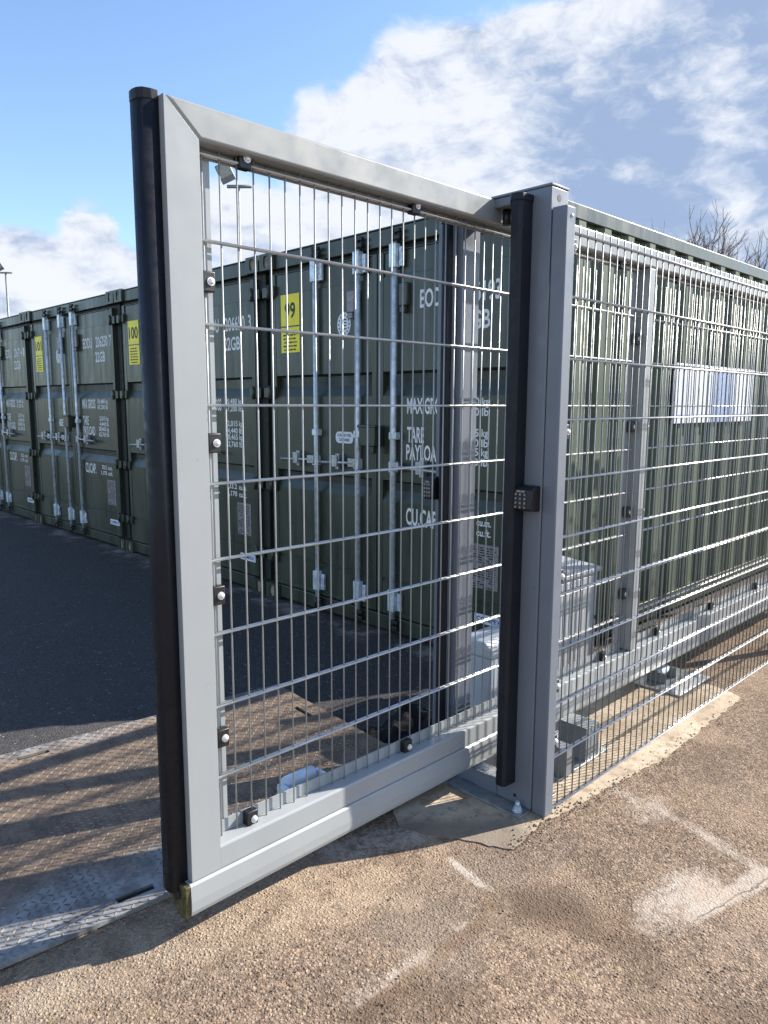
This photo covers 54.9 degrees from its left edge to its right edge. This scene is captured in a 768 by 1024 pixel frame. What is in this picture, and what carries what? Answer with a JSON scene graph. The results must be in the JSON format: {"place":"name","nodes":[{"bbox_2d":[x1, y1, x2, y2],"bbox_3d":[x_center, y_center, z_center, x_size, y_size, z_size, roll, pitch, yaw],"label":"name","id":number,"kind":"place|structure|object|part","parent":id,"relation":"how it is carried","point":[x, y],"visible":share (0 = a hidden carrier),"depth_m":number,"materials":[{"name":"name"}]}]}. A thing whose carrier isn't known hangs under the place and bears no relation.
{"place":"outdoors","nodes":[
{"label":"outdoors","id":0,"kind":"place"},
{"bbox_2d":[0,261,12,316],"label":"lamp post","id":1,"kind":"object","parent":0,"point":[2,267],"visible":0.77,"depth_m":40.88,"materials":[{"name":"metal"}]},
{"bbox_2d":[215,164,251,260],"bbox_3d":[-4.122,-5.577,20.683,0.995,8.041,0.274,0,8,2],"label":"lamp post","id":2,"kind":"object","parent":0,"point":[227,175],"visible":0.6,"depth_m":20.17,"materials":[{"name":"metal"}]},
{"bbox_2d":[0,576,767,1023],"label":"forecourt","id":3,"kind":"structure","parent":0,"point":[702,896],"depth_m":2.03,"materials":[{"name":"asphalt"}]},
{"bbox_2d":[0,684,386,969],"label":"steel road plate","id":4,"kind":"object","parent":3,"relation":"on","point":[80,839],"visible":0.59,"depth_m":2.56,"materials":[{"name":"grey metal"}]},
{"bbox_2d":[192,701,761,1013],"bbox_3d":[0.847,1.067,2.554,2.935,0.058,0.988,-8,12,-44],"label":"loose grit","id":5,"kind":"object","parent":3,"relation":"on","point":[463,1001],"visible":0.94,"depth_m":2.58,"materials":[{"name":"beige gravel"}]},
{"bbox_2d":[393,674,740,849],"bbox_3d":[0.850,1.005,3.240,2.107,0.024,0.702,-8,12,-44],"label":"concrete strip","id":6,"kind":"object","parent":3,"relation":"on","point":[434,811],"visible":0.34,"depth_m":2.92,"materials":[{"name":"beige concrete"}]},
{"bbox_2d":[423,222,481,780],"bbox_3d":[0.258,-0.024,2.847,0.227,2.120,0.228,-8,12,-44],"label":"gate post","id":7,"kind":"object","parent":6,"relation":"on","point":[449,333],"visible":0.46,"depth_m":2.77,"materials":[{"name":"grey metal"}]},
{"bbox_2d":[470,624,498,707],"bbox_3d":[0.474,0.755,3.252,0.290,0.468,0.223,-8,12,-44],"label":"gate motor","id":8,"kind":"object","parent":6,"relation":"on","point":[486,662],"visible":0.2,"depth_m":3.12,"materials":[{"name":"white metal"}]},
{"bbox_2d":[446,182,569,818],"bbox_3d":[0.442,-0.007,2.650,0.238,2.144,0.352,-8,12,-44],"label":"gate post","id":9,"kind":"object","parent":6,"relation":"on","point":[505,784],"visible":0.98,"depth_m":2.50,"materials":[{"name":"grey metal"}]},
{"bbox_2d":[553,713,607,780],"bbox_3d":[0.728,0.932,3.065,0.380,0.168,0.260,-8,12,-44],"label":"roller carriage","id":10,"kind":"object","parent":6,"relation":"on","point":[576,747],"visible":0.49,"depth_m":3.02,"materials":[{"name":"paint"}]},
{"bbox_2d":[129,86,767,918],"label":"sliding gate","id":11,"kind":"structure","parent":10,"relation":"on","point":[213,852],"depth_m":2.06,"materials":[{"name":"grey metal"}]},
{"bbox_2d":[532,204,767,816],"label":"fence","id":12,"kind":"object","parent":6,"relation":"on","point":[564,247],"visible":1,"depth_m":2.79,"materials":[{"name":"metal"}]},
{"bbox_2d":[634,664,709,697],"bbox_3d":[1.526,0.860,3.907,0.380,0.073,0.250,-8,12,-44],"label":"roller carriage","id":13,"kind":"object","parent":6,"relation":"on","point":[647,682],"visible":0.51,"depth_m":3.87,"materials":[{"name":"paint"}]},
{"bbox_2d":[558,556,601,668],"bbox_3d":[0.864,0.594,3.845,0.430,0.682,0.325,-8,12,-44],"label":"control cabinet","id":14,"kind":"object","parent":3,"relation":"on","point":[590,606],"visible":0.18,"depth_m":3.74,"materials":[{"name":"grey plastic"}]},
{"bbox_3d":[0.972,0.567,3.730,0.370,0.460,0.012,-8,12,-44],"label":"door","id":15,"kind":"part","parent":14,"relation":"part of","materials":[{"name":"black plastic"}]},
{"bbox_2d":[0,509,767,754],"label":"yard","id":16,"kind":"structure","parent":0,"point":[76,647],"depth_m":4.54,"materials":[{"name":"grey asphalt"}]},
{"bbox_2d":[0,312,41,522],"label":"shipping container","id":17,"kind":"object","parent":16,"relation":"on","point":[20,486],"visible":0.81,"depth_m":9.54,"materials":[{"name":"metal"}]},
{"bbox_2d":[0,423,6,508],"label":"door","id":18,"kind":"structure","parent":17,"relation":"in","point":[2,472],"depth_m":10.20,"materials":[{"name":"metal"}]},
{"bbox_2d":[0,326,38,511],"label":"door","id":19,"kind":"structure","parent":17,"relation":"in","point":[16,413],"depth_m":9.56,"materials":[{"name":"metal"}]},
{"bbox_2d":[24,290,131,550],"bbox_3d":[-1.367,-1.307,10.343,6.120,2.594,2.438,-8,12,-44],"label":"shipping container","id":20,"kind":"object","parent":16,"relation":"on","point":[81,452],"visible":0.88,"depth_m":8.09,"materials":[{"name":"metal"}]},
{"bbox_2d":[27,307,78,530],"bbox_3d":[-3.915,-1.079,8.704,0.111,2.512,1.219,-8,12,-44],"label":"door","id":21,"kind":"structure","parent":20,"relation":"in","point":[58,496],"depth_m":8.65,"materials":[{"name":"metal"}]},
{"bbox_2d":[62,304,125,536],"bbox_3d":[-3.113,-0.954,7.874,0.137,2.512,1.285,-8,12,-44],"label":"door","id":22,"kind":"structure","parent":20,"relation":"in","point":[95,420],"depth_m":7.84,"materials":[{"name":"metal"}]},
{"bbox_2d":[113,255,274,594],"bbox_3d":[0.349,-1.046,8.606,6.120,2.594,2.438,-8,12,-44],"label":"shipping container","id":23,"kind":"object","parent":16,"relation":"on","point":[128,319],"visible":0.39,"depth_m":5.97,"materials":[{"name":"metal"}]},
{"bbox_2d":[116,303,148,544],"bbox_3d":[-2.198,-0.818,6.966,0.111,2.512,1.219,-8,12,-44],"label":"door","id":24,"kind":"structure","parent":23,"relation":"in","point":[129,318],"depth_m":7.22,"materials":[{"name":"metal"}]},
{"bbox_2d":[213,279,264,576],"bbox_3d":[-1.396,-0.694,6.137,0.137,2.512,1.285,-8,12,-44],"label":"door","id":25,"kind":"structure","parent":23,"relation":"in","point":[247,288],"depth_m":5.94,"materials":[{"name":"metal"}]},
{"bbox_2d":[363,703,432,742],"bbox_3d":[0.115,0.943,3.344,0.447,0.123,0.270,-8,12,-44],"label":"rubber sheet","id":26,"kind":"object","parent":16,"relation":"on","point":[404,724],"visible":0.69,"depth_m":3.30,"materials":[{"name":"black rubber"}]},
{"bbox_2d":[259,200,767,643],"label":"shipping container","id":27,"kind":"object","parent":16,"relation":"on","point":[598,221],"visible":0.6,"depth_m":4.87,"materials":[{"name":"metal"}]},
{"bbox_2d":[262,236,377,620],"bbox_3d":[-0.481,-0.558,5.229,0.111,2.512,1.219,-8,12,-44],"label":"door","id":28,"kind":"structure","parent":27,"relation":"in","point":[293,277],"depth_m":5.16,"materials":[{"name":"metal"}]},
{"bbox_2d":[357,227,509,631],"bbox_3d":[0.321,-0.433,4.400,0.137,2.512,1.285,-8,12,-44],"label":"door","id":29,"kind":"structure","parent":27,"relation":"in","point":[385,257],"depth_m":4.50,"materials":[{"name":"metal"}]},
{"bbox_2d":[673,363,754,423],"bbox_3d":[2.498,-0.880,5.541,1.425,0.410,0.012,-8,12,-44],"label":"sign board","id":30,"kind":"object","parent":27,"relation":"attached to","point":[696,394],"visible":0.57,"depth_m":5.42,"materials":[{"name":"white plastic"}]},
{"bbox_2d":[0,0,767,318],"label":"sky","id":31,"kind":"structure","parent":0,"point":[646,111],"materials":[{"name":"blue"}]},
{"bbox_2d":[651,199,767,269],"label":"bare tree","id":32,"kind":"object","parent":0,"point":[723,248],"visible":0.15,"depth_m":25.39,"materials":[{"name":"brown plant"}]}
]}

